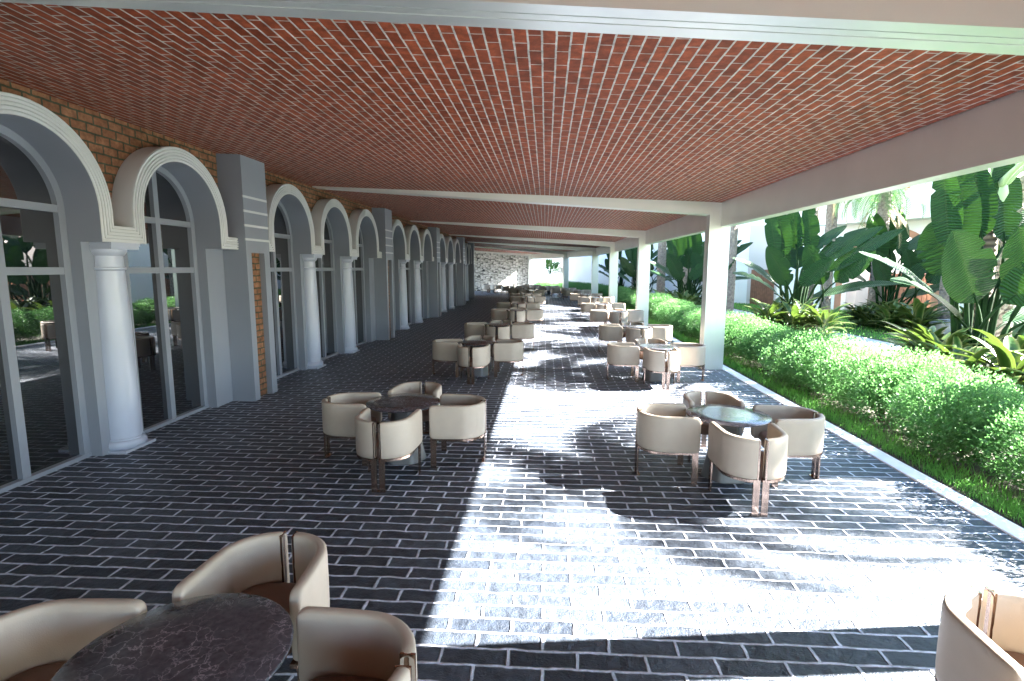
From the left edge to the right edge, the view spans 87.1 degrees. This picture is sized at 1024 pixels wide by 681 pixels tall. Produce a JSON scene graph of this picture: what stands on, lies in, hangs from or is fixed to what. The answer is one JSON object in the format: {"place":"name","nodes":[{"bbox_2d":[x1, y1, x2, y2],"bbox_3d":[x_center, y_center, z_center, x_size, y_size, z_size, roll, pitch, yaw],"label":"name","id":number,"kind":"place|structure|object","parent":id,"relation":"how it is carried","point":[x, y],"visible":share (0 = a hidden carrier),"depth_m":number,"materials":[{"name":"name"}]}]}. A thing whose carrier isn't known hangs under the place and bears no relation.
{"place":"outdoors","nodes":[
{"label":"outdoors","id":0,"kind":"place"},
{"bbox_2d":[0,291,1023,680],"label":"brick pavement","id":1,"kind":"structure","parent":0,"point":[552,537],"depth_m":5.37,"materials":[{"name":"grey brick"}]},
{"bbox_2d":[0,598,146,680],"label":"barrel chair","id":2,"kind":"object","parent":1,"relation":"on","point":[45,641],"visible":0.54,"depth_m":2.85,"materials":[{"name":"beige leather"}]},
{"bbox_2d":[50,593,293,680],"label":"round table","id":3,"kind":"object","parent":1,"relation":"on","point":[231,637],"visible":1,"depth_m":2.59,"materials":[{"name":"stone"}]},
{"bbox_2d":[0,79,465,493],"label":"arcade building","id":4,"kind":"structure","parent":1,"relation":"on","point":[150,281],"depth_m":8.76,"materials":[{"name":"paint"}]},
{"bbox_2d":[0,124,91,493],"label":"window","id":5,"kind":"structure","parent":4,"relation":"in","point":[44,430],"depth_m":6.73,"materials":[{"name":"glass"}]},
{"bbox_2d":[127,166,208,433],"bbox_3d":[-5.792,-0.733,8.919,0.102,4.262,1.845,1,8,4],"label":"window","id":6,"kind":"structure","parent":4,"relation":"in","point":[164,279],"depth_m":9.06,"materials":[{"name":"glass"}]},
{"bbox_2d":[270,201,299,378],"bbox_3d":[-5.557,-1.233,12.638,0.102,4.262,1.845,1,8,4],"label":"window","id":7,"kind":"structure","parent":4,"relation":"in","point":[281,260],"depth_m":13.12,"materials":[{"name":"glass"}]},
{"bbox_2d":[315,216,338,360],"bbox_3d":[-5.392,-1.584,15.245,0.102,4.262,1.845,1,8,4],"label":"window","id":8,"kind":"structure","parent":4,"relation":"in","point":[325,271],"depth_m":15.75,"materials":[{"name":"glass"}]},
{"bbox_2d":[352,228,366,345],"bbox_3d":[-5.227,-1.935,17.851,0.102,4.262,1.845,1,8,4],"label":"window","id":9,"kind":"structure","parent":4,"relation":"in","point":[357,265],"depth_m":18.48,"materials":[{"name":"glass"}]},
{"bbox_2d":[406,260,411,324],"bbox_3d":[-4.827,-2.786,24.176,0.102,4.262,1.845,1,8,4],"label":"window","id":10,"kind":"structure","parent":4,"relation":"in","point":[408,263],"depth_m":25.04,"materials":[{"name":"glass"}]},
{"bbox_2d":[420,263,423,318],"bbox_3d":[-4.663,-3.137,26.783,0.102,4.262,1.845,1,8,4],"label":"window","id":11,"kind":"structure","parent":4,"relation":"in","point":[421,265],"depth_m":27.67,"materials":[{"name":"glass"}]},
{"bbox_2d":[172,531,329,680],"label":"barrel chair","id":12,"kind":"object","parent":1,"relation":"on","point":[258,565],"visible":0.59,"depth_m":3.44,"materials":[{"name":"beige leather"}]},
{"bbox_2d":[322,392,381,465],"bbox_3d":[-2.233,1.197,7.431,0.697,0.840,0.738,0,8,3],"label":"barrel chair","id":13,"kind":"object","parent":1,"relation":"on","point":[341,412],"visible":0.8,"depth_m":7.11,"materials":[{"name":"beige leather"}]},
{"bbox_2d":[296,606,416,680],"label":"barrel chair","id":14,"kind":"object","parent":1,"relation":"on","point":[339,644],"visible":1,"depth_m":2.77,"materials":[{"name":"beige leather"}]},
{"bbox_2d":[355,408,422,492],"bbox_3d":[-1.533,1.313,6.579,0.738,0.840,0.697,1,8,4],"label":"barrel chair","id":15,"kind":"object","parent":1,"relation":"on","point":[396,440],"visible":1,"depth_m":6.28,"materials":[{"name":"beige leather"}]},
{"bbox_2d":[366,393,440,464],"bbox_3d":[-1.473,1.226,7.375,1.000,0.800,1.000,-3,8,-19],"label":"round table","id":16,"kind":"object","parent":1,"relation":"on","point":[400,406],"visible":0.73,"depth_m":7.21,"materials":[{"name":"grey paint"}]},
{"bbox_2d":[388,381,441,446],"bbox_3d":[-1.415,1.099,8.167,0.738,0.840,0.697,1,8,5],"label":"barrel chair","id":17,"kind":"object","parent":1,"relation":"on","point":[433,388],"visible":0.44,"depth_m":8.32,"materials":[{"name":"beige leather"}]},
{"bbox_2d":[432,339,462,376],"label":"barrel chair","id":18,"kind":"object","parent":1,"relation":"on","point":[444,350],"visible":0.88,"depth_m":12.90,"materials":[{"name":"beige leather"}]},
{"bbox_2d":[429,394,486,467],"bbox_3d":[-0.699,1.214,7.317,0.697,0.840,0.738,1,8,5],"label":"barrel chair","id":19,"kind":"object","parent":1,"relation":"on","point":[457,417],"visible":1,"depth_m":6.98,"materials":[{"name":"beige leather"}]},
{"bbox_2d":[465,241,474,300],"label":"arcade wing","id":20,"kind":"structure","parent":1,"relation":"on","point":[469,271],"depth_m":45.48,"materials":[{"name":"grey paint"}]},
{"bbox_2d":[457,343,489,384],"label":"barrel chair","id":21,"kind":"object","parent":1,"relation":"on","point":[480,358],"visible":1,"depth_m":12.10,"materials":[{"name":"beige leather"}]},
{"bbox_2d":[464,322,486,346],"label":"barrel chair","id":22,"kind":"object","parent":1,"relation":"on","point":[474,328],"visible":0.73,"depth_m":17.02,"materials":[{"name":"beige leather"}]},
{"bbox_2d":[457,340,497,376],"bbox_3d":[-0.839,0.441,13.205,1.000,0.800,1.000,-2,8,-11],"label":"round table","id":23,"kind":"object","parent":1,"relation":"on","point":[480,372],"visible":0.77,"depth_m":13.03,"materials":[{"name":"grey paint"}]},
{"bbox_2d":[465,335,494,370],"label":"barrel chair","id":24,"kind":"object","parent":1,"relation":"on","point":[479,337],"visible":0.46,"depth_m":14.01,"materials":[{"name":"beige leather"}]},
{"bbox_2d":[486,325,509,340],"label":"barrel chair","id":25,"kind":"object","parent":1,"relation":"on","point":[503,332],"visible":0.56,"depth_m":16.24,"materials":[{"name":"beige leather"}]},
{"bbox_2d":[491,308,507,320],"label":"barrel chair","id":26,"kind":"object","parent":1,"relation":"on","point":[499,314],"visible":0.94,"depth_m":22.99,"materials":[{"name":"beige leather"}]},
{"bbox_2d":[474,252,527,290],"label":"stone wall","id":27,"kind":"structure","parent":1,"relation":"on","point":[500,269],"depth_m":61.92,"materials":[{"name":"grey stone"}]},
{"bbox_2d":[494,339,523,377],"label":"barrel chair","id":28,"kind":"object","parent":1,"relation":"on","point":[508,350],"visible":0.98,"depth_m":12.81,"materials":[{"name":"beige leather"}]},
{"bbox_2d":[0,0,1023,369],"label":"veranda roof","id":29,"kind":"structure","parent":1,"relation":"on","point":[532,130],"depth_m":5.76,"materials":[{"name":"brick"}]},
{"bbox_2d":[508,310,524,322],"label":"barrel chair","id":30,"kind":"object","parent":1,"relation":"on","point":[520,316],"visible":0.81,"depth_m":22.19,"materials":[{"name":"beige leather"}]},
{"bbox_2d":[512,322,533,349],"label":"barrel chair","id":31,"kind":"object","parent":1,"relation":"on","point":[522,330],"visible":0.99,"depth_m":16.95,"materials":[{"name":"beige leather"}]},
{"bbox_2d":[527,309,542,328],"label":"barrel chair","id":32,"kind":"object","parent":1,"relation":"on","point":[534,314],"visible":0.98,"depth_m":22.91,"materials":[{"name":"beige leather"}]},
{"bbox_2d":[580,303,594,319],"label":"barrel chair","id":33,"kind":"object","parent":1,"relation":"on","point":[586,307],"visible":0.84,"depth_m":26.93,"materials":[{"name":"beige leather"}]},
{"bbox_2d":[589,310,607,329],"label":"barrel chair","id":34,"kind":"object","parent":1,"relation":"on","point":[598,315],"visible":0.98,"depth_m":22.45,"materials":[{"name":"beige leather"}]},
{"bbox_2d":[598,324,622,351],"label":"barrel chair","id":35,"kind":"object","parent":1,"relation":"on","point":[610,332],"visible":1,"depth_m":16.54,"materials":[{"name":"beige leather"}]},
{"bbox_2d":[609,311,627,323],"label":"barrel chair","id":36,"kind":"object","parent":1,"relation":"on","point":[614,317],"visible":0.87,"depth_m":21.66,"materials":[{"name":"beige leather"}]},
{"bbox_2d":[606,342,639,381],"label":"barrel chair","id":37,"kind":"object","parent":1,"relation":"on","point":[623,353],"visible":1,"depth_m":12.33,"materials":[{"name":"beige leather"}]},
{"bbox_2d":[626,310,643,324],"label":"barrel chair","id":38,"kind":"object","parent":1,"relation":"on","point":[635,315],"visible":0.89,"depth_m":22.34,"materials":[{"name":"beige leather"}]},
{"bbox_2d":[625,327,651,342],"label":"barrel chair","id":39,"kind":"object","parent":1,"relation":"on","point":[632,335],"visible":0.57,"depth_m":15.75,"materials":[{"name":"beige leather"}]},
{"bbox_2d":[634,338,666,370],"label":"barrel chair","id":40,"kind":"object","parent":1,"relation":"on","point":[643,340],"visible":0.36,"depth_m":13.54,"materials":[{"name":"beige leather"}]},
{"bbox_2d":[634,343,677,381],"bbox_3d":[3.352,0.524,12.617,1.000,0.800,1.000,-1,8,-6],"label":"round table","id":41,"kind":"object","parent":1,"relation":"on","point":[652,377],"visible":0.66,"depth_m":12.45,"materials":[{"name":"grey paint"}]},
{"bbox_2d":[647,324,672,351],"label":"barrel chair","id":42,"kind":"object","parent":1,"relation":"on","point":[662,331],"visible":0.76,"depth_m":16.41,"materials":[{"name":"beige leather"}]},
{"bbox_2d":[643,347,679,390],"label":"barrel chair","id":43,"kind":"object","parent":1,"relation":"on","point":[654,362],"visible":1,"depth_m":11.53,"materials":[{"name":"beige leather"}]},
{"bbox_2d":[634,403,700,484],"bbox_3d":[1.921,1.284,6.814,0.697,0.840,0.738,0,8,3],"label":"barrel chair","id":44,"kind":"object","parent":1,"relation":"on","point":[667,429],"visible":1,"depth_m":6.49,"materials":[{"name":"beige leather"}]},
{"bbox_2d":[670,342,705,382],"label":"barrel chair","id":45,"kind":"object","parent":1,"relation":"on","point":[692,354],"visible":0.84,"depth_m":12.22,"materials":[{"name":"beige leather"}]},
{"bbox_2d":[683,391,745,461],"bbox_3d":[2.748,1.187,7.537,0.738,0.840,0.697,1,8,3],"label":"barrel chair","id":46,"kind":"object","parent":1,"relation":"on","point":[692,398],"visible":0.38,"depth_m":7.65,"materials":[{"name":"beige leather"}]},
{"bbox_2d":[686,404,771,483],"bbox_3d":[2.686,1.312,6.760,1.000,0.800,1.000,-2,8,-15],"label":"round table","id":47,"kind":"object","parent":1,"relation":"on","point":[732,419],"visible":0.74,"depth_m":6.61,"materials":[{"name":"grey paint"}]},
{"bbox_2d":[708,422,787,516],"bbox_3d":[2.636,1.398,5.973,0.738,0.840,0.697,1,8,4],"label":"barrel chair","id":48,"kind":"object","parent":1,"relation":"on","point":[739,458],"visible":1,"depth_m":5.68,"materials":[{"name":"beige leather"}]},
{"bbox_2d":[751,405,824,486],"bbox_3d":[3.464,1.298,6.716,0.697,0.840,0.738,0,8,3],"label":"barrel chair","id":49,"kind":"object","parent":1,"relation":"on","point":[803,428],"visible":0.84,"depth_m":6.39,"materials":[{"name":"beige leather"}]},
{"bbox_2d":[934,586,1023,680],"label":"barrel chair","id":50,"kind":"object","parent":1,"relation":"on","point":[980,638],"visible":1,"depth_m":2.85,"materials":[{"name":"beige leather"}]},
{"bbox_2d":[535,289,1023,504],"bbox_3d":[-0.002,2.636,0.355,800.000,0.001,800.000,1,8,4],"label":"ground","id":51,"kind":"structure","parent":0,"point":[976,469],"depth_m":8.40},
{"bbox_2d":[533,258,562,273],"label":"wall","id":52,"kind":"structure","parent":51,"relation":"on","point":[538,266],"depth_m":87.03,"materials":[{"name":"white paint"}]},
{"bbox_2d":[533,274,562,287],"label":"planter wall","id":53,"kind":"structure","parent":51,"relation":"on","point":[552,278],"depth_m":71.75,"materials":[{"name":"white paint"}]},
{"bbox_2d":[543,258,561,273],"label":"banana plant","id":54,"kind":"object","parent":51,"relation":"on","point":[550,264],"visible":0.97,"depth_m":74.26,"materials":[{"name":"green plant"}]},
{"bbox_2d":[598,251,625,286],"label":"banana plant","id":55,"kind":"object","parent":51,"relation":"on","point":[620,283],"visible":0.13,"depth_m":51.51,"materials":[{"name":"green plant"}]},
{"bbox_2d":[604,244,673,292],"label":"banana plant","id":56,"kind":"object","parent":51,"relation":"on","point":[626,267],"visible":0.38,"depth_m":43.02,"materials":[{"name":"green plant"}]},
{"bbox_2d":[653,241,666,293],"bbox_3d":[10.917,-6.548,38.581,4.703,8.011,4.788,6,9,36],"label":"palm tree","id":57,"kind":"object","parent":51,"relation":"on","point":[660,282],"visible":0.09,"depth_m":38.61,"materials":[{"name":"grey plant"}]},
{"bbox_2d":[648,295,672,320],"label":"hedge bush","id":58,"kind":"object","parent":51,"relation":"on","point":[653,301],"visible":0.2,"depth_m":26.80,"materials":[{"name":"green plant"}]},
{"bbox_2d":[648,292,678,315],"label":"hedge bush","id":59,"kind":"object","parent":51,"relation":"on","point":[661,295],"visible":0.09,"depth_m":28.09,"materials":[{"name":"green plant"}]},
{"bbox_2d":[651,298,692,323],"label":"hedge bush","id":60,"kind":"object","parent":51,"relation":"on","point":[654,311],"visible":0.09,"depth_m":25.37,"materials":[{"name":"green plant"}]},
{"bbox_2d":[656,299,693,328],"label":"hedge bush","id":61,"kind":"object","parent":51,"relation":"on","point":[664,312],"visible":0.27,"depth_m":23.75,"materials":[{"name":"green plant"}]},
{"bbox_2d":[666,302,701,333],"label":"hedge bush","id":62,"kind":"object","parent":51,"relation":"on","point":[681,310],"visible":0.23,"depth_m":22.02,"materials":[{"name":"green plant"}]},
{"bbox_2d":[672,290,700,303],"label":"strap plant","id":63,"kind":"object","parent":51,"relation":"on","point":[686,294],"visible":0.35,"depth_m":31.49,"materials":[{"name":"green plant"}]},
{"bbox_2d":[677,307,700,338],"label":"hedge bush","id":64,"kind":"object","parent":51,"relation":"on","point":[681,324],"visible":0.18,"depth_m":20.37,"materials":[{"name":"green plant"}]},
{"bbox_2d":[650,233,752,301],"bbox_3d":[11.257,-4.528,33.220,6.683,5.524,2.560,0,8,-2],"label":"banana plant","id":65,"kind":"object","parent":51,"relation":"on","point":[691,248],"visible":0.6,"depth_m":33.05,"materials":[{"name":"green plant"}]},
{"bbox_2d":[683,307,735,341],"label":"hedge bush","id":66,"kind":"object","parent":51,"relation":"on","point":[692,326],"visible":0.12,"depth_m":19.10,"materials":[{"name":"green plant"}]},
{"bbox_2d":[726,225,737,311],"bbox_3d":[13.046,-7.128,32.190,4.704,10.895,4.788,7,11,44],"label":"palm tree","id":67,"kind":"object","parent":51,"relation":"on","point":[733,245],"visible":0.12,"depth_m":32.22,"materials":[{"name":"grey plant"}]},
{"bbox_2d":[724,309,787,359],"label":"hedge bush","id":68,"kind":"object","parent":51,"relation":"on","point":[739,325],"visible":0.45,"depth_m":15.43,"materials":[{"name":"green plant"}]},
{"bbox_2d":[728,323,803,369],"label":"hedge bush","id":69,"kind":"object","parent":51,"relation":"on","point":[753,338],"visible":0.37,"depth_m":14.21,"materials":[{"name":"green plant"}]},
{"bbox_2d":[746,297,795,315],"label":"strap plant","id":70,"kind":"object","parent":51,"relation":"on","point":[761,305],"visible":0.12,"depth_m":22.96,"materials":[{"name":"green plant"}]},
{"bbox_2d":[743,303,802,328],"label":"strap plant","id":71,"kind":"object","parent":51,"relation":"on","point":[770,315],"visible":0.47,"depth_m":21.34,"materials":[{"name":"green plant"}]},
{"bbox_2d":[569,182,1015,310],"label":"garden building","id":72,"kind":"structure","parent":51,"relation":"on","point":[580,268],"depth_m":37.19,"materials":[{"name":"paint"}]},
{"bbox_2d":[749,270,774,305],"bbox_3d":[17.532,-3.710,37.784,0.055,2.500,1.890,-4,9,-26],"label":"door","id":73,"kind":"structure","parent":72,"relation":"in","point":[759,291],"depth_m":37.85,"materials":[{"name":"brown wood"}]},
{"bbox_2d":[867,273,931,307],"bbox_3d":[22.552,-2.750,31.431,0.080,2.300,3.400,-4,9,-26],"label":"door","id":74,"kind":"structure","parent":72,"relation":"in","point":[922,298],"depth_m":30.78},
{"bbox_2d":[753,324,846,385],"bbox_3d":[6.749,0.333,12.517,2.043,1.398,2.747,4,9,26],"label":"hedge bush","id":75,"kind":"object","parent":51,"relation":"on","point":[792,338],"visible":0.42,"depth_m":12.34,"materials":[{"name":"green plant"}]},
{"bbox_2d":[767,297,834,330],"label":"strap plant","id":76,"kind":"object","parent":51,"relation":"on","point":[795,314],"visible":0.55,"depth_m":20.75,"materials":[{"name":"green plant"}]},
{"bbox_2d":[732,208,903,308],"bbox_3d":[12.270,-3.069,22.389,6.683,5.524,2.560,1,8,4],"label":"banana plant","id":77,"kind":"object","parent":51,"relation":"on","point":[788,237],"visible":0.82,"depth_m":22.05,"materials":[{"name":"green plant"}]},
{"bbox_2d":[617,302,1023,527],"bbox_3d":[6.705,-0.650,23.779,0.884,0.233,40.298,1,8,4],"label":"grass strip","id":78,"kind":"object","parent":51,"relation":"on","point":[1011,509],"depth_m":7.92,"materials":[{"name":"green plant"}]},
{"bbox_2d":[786,303,856,335],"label":"strap plant","id":79,"kind":"object","parent":51,"relation":"on","point":[826,317],"visible":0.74,"depth_m":19.91,"materials":[{"name":"green plant"}]},
{"bbox_2d":[775,331,895,401],"bbox_3d":[6.561,0.525,11.055,2.131,1.406,2.658,0,8,3],"label":"hedge bush","id":80,"kind":"object","parent":51,"relation":"on","point":[812,357],"visible":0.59,"depth_m":10.93,"materials":[{"name":"green plant"}]},
{"bbox_2d":[672,337,1023,542],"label":"kerb","id":81,"kind":"structure","parent":51,"relation":"on","point":[1010,528],"depth_m":6.78,"materials":[{"name":"paint"}]},
{"bbox_2d":[801,337,984,431],"bbox_3d":[6.561,0.740,9.386,2.152,1.430,2.758,-1,8,-8],"label":"hedge bush","id":82,"kind":"object","parent":51,"relation":"on","point":[886,377],"visible":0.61,"depth_m":9.24,"materials":[{"name":"green plant"}]},
{"bbox_2d":[883,321,950,355],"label":"strap plant","id":83,"kind":"object","parent":51,"relation":"on","point":[939,333],"visible":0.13,"depth_m":13.42,"materials":[{"name":"green plant"}]},
{"bbox_2d":[879,318,985,355],"bbox_3d":[9.738,0.249,12.416,2.192,1.460,2.548,-1,8,-6],"label":"strap plant","id":84,"kind":"object","parent":51,"relation":"on","point":[926,334],"visible":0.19,"depth_m":12.36,"materials":[{"name":"green plant"}]},
{"bbox_2d":[884,326,988,379],"bbox_3d":[9.557,0.382,11.972,2.470,1.322,2.325,-7,11,-44],"label":"strap plant","id":85,"kind":"object","parent":51,"relation":"on","point":[915,343],"visible":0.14,"depth_m":12.03,"materials":[{"name":"green plant"}]},
{"bbox_2d":[860,163,1023,379],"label":"banana plant","id":86,"kind":"object","parent":51,"relation":"on","point":[969,212],"visible":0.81,"depth_m":12.22,"materials":[{"name":"green plant"}]},
{"bbox_2d":[875,362,1023,470],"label":"hedge bush","id":87,"kind":"object","parent":51,"relation":"on","point":[943,432],"visible":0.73,"depth_m":7.35,"materials":[{"name":"green plant"}]},
{"bbox_2d":[899,336,1023,385],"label":"strap plant","id":88,"kind":"object","parent":51,"relation":"on","point":[972,360],"visible":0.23,"depth_m":10.93,"materials":[{"name":"green plant"}]},
{"bbox_2d":[932,328,1023,394],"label":"strap plant","id":89,"kind":"object","parent":51,"relation":"on","point":[1004,355],"visible":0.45,"depth_m":10.47,"materials":[{"name":"green plant"}]},
{"bbox_2d":[949,393,1023,493],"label":"hedge bush","id":90,"kind":"object","parent":51,"relation":"on","point":[1008,471],"visible":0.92,"depth_m":6.54,"materials":[{"name":"green plant"}]},
{"bbox_2d":[991,170,1023,336],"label":"palm tree","id":91,"kind":"object","parent":51,"relation":"on","point":[1005,308],"visible":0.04,"depth_m":14.03,"materials":[{"name":"green plant"}]},
{"bbox_2d":[700,306,900,355],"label":"garden path","id":92,"kind":"structure","parent":0,"point":[868,340],"depth_m":19.30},
{"bbox_2d":[701,300,1023,343],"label":"lawn","id":93,"kind":"structure","parent":0,"point":[880,332],"depth_m":22.53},
{"bbox_2d":[801,204,834,307],"bbox_3d":[14.987,-6.354,26.451,4.703,10.895,4.788,4,8,25],"label":"palm tree","id":94,"kind":"object","parent":93,"relation":"on","point":[818,211],"visible":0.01,"depth_m":26.72,"materials":[{"name":"grey plant"}]},
{"bbox_2d":[819,201,854,311],"bbox_3d":[17.542,-6.470,29.465,4.456,10.321,4.536,-5,9,-32],"label":"palm tree","id":95,"kind":"object","parent":93,"relation":"on","point":[831,220],"visible":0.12,"depth_m":29.36,"materials":[{"name":"green plant"}]},
{"bbox_2d":[840,302,879,325],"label":"strap plant","id":96,"kind":"object","parent":93,"relation":"on","point":[848,308],"visible":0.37,"depth_m":24.30,"materials":[{"name":"green plant"}]},
{"bbox_2d":[843,304,884,327],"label":"strap plant","id":97,"kind":"object","parent":93,"relation":"on","point":[857,316],"visible":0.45,"depth_m":23.71,"materials":[{"name":"green plant"}]},
{"bbox_2d":[849,301,897,328],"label":"strap plant","id":98,"kind":"object","parent":93,"relation":"on","point":[868,308],"visible":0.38,"depth_m":23.16,"materials":[{"name":"green plant"}]},
{"bbox_2d":[834,183,927,312],"bbox_3d":[16.696,-4.305,24.154,4.357,7.420,4.435,7,10,42],"label":"palm tree","id":99,"kind":"object","parent":93,"relation":"on","point":[884,204],"visible":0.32,"depth_m":23.79,"materials":[{"name":"green plant"}]},
{"bbox_2d":[864,305,918,332],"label":"strap plant","id":100,"kind":"object","parent":93,"relation":"on","point":[887,314],"visible":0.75,"depth_m":21.64,"materials":[{"name":"green plant"}]},
{"bbox_2d":[865,300,928,328],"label":"strap plant","id":101,"kind":"object","parent":93,"relation":"on","point":[886,306],"visible":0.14,"depth_m":22.17,"materials":[{"name":"green plant"}]},
{"bbox_2d":[856,209,940,305],"bbox_3d":[17.266,-3.169,23.947,6.421,5.308,2.459,-1,8,-5],"label":"banana plant","id":102,"kind":"object","parent":93,"relation":"on","point":[910,260],"visible":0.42,"depth_m":23.75,"materials":[{"name":"green plant"}]},
{"bbox_2d":[873,298,949,330],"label":"strap plant","id":103,"kind":"object","parent":93,"relation":"on","point":[918,308],"visible":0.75,"depth_m":21.00,"materials":[{"name":"green plant"}]},
{"bbox_2d":[936,276,949,318],"bbox_3d":[17.700,-5.690,21.540,4.788,10.895,4.703,0,8,0],"label":"palm tree","id":104,"kind":"object","parent":93,"relation":"on","point":[943,293],"depth_m":21.81,"materials":[{"name":"grey plant"}]},
{"bbox_2d":[866,161,1023,331],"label":"palm tree","id":105,"kind":"object","parent":93,"relation":"on","point":[990,239],"visible":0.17,"depth_m":12.50,"materials":[{"name":"green plant"}]},
{"bbox_2d":[929,306,963,336],"bbox_3d":[17.417,-0.780,20.631,2.300,1.230,2.300,1,8,4],"label":"round planter","id":106,"kind":"object","parent":93,"relation":"on","point":[941,325],"visible":0.17,"depth_m":20.52,"materials":[{"name":"grey concrete"}]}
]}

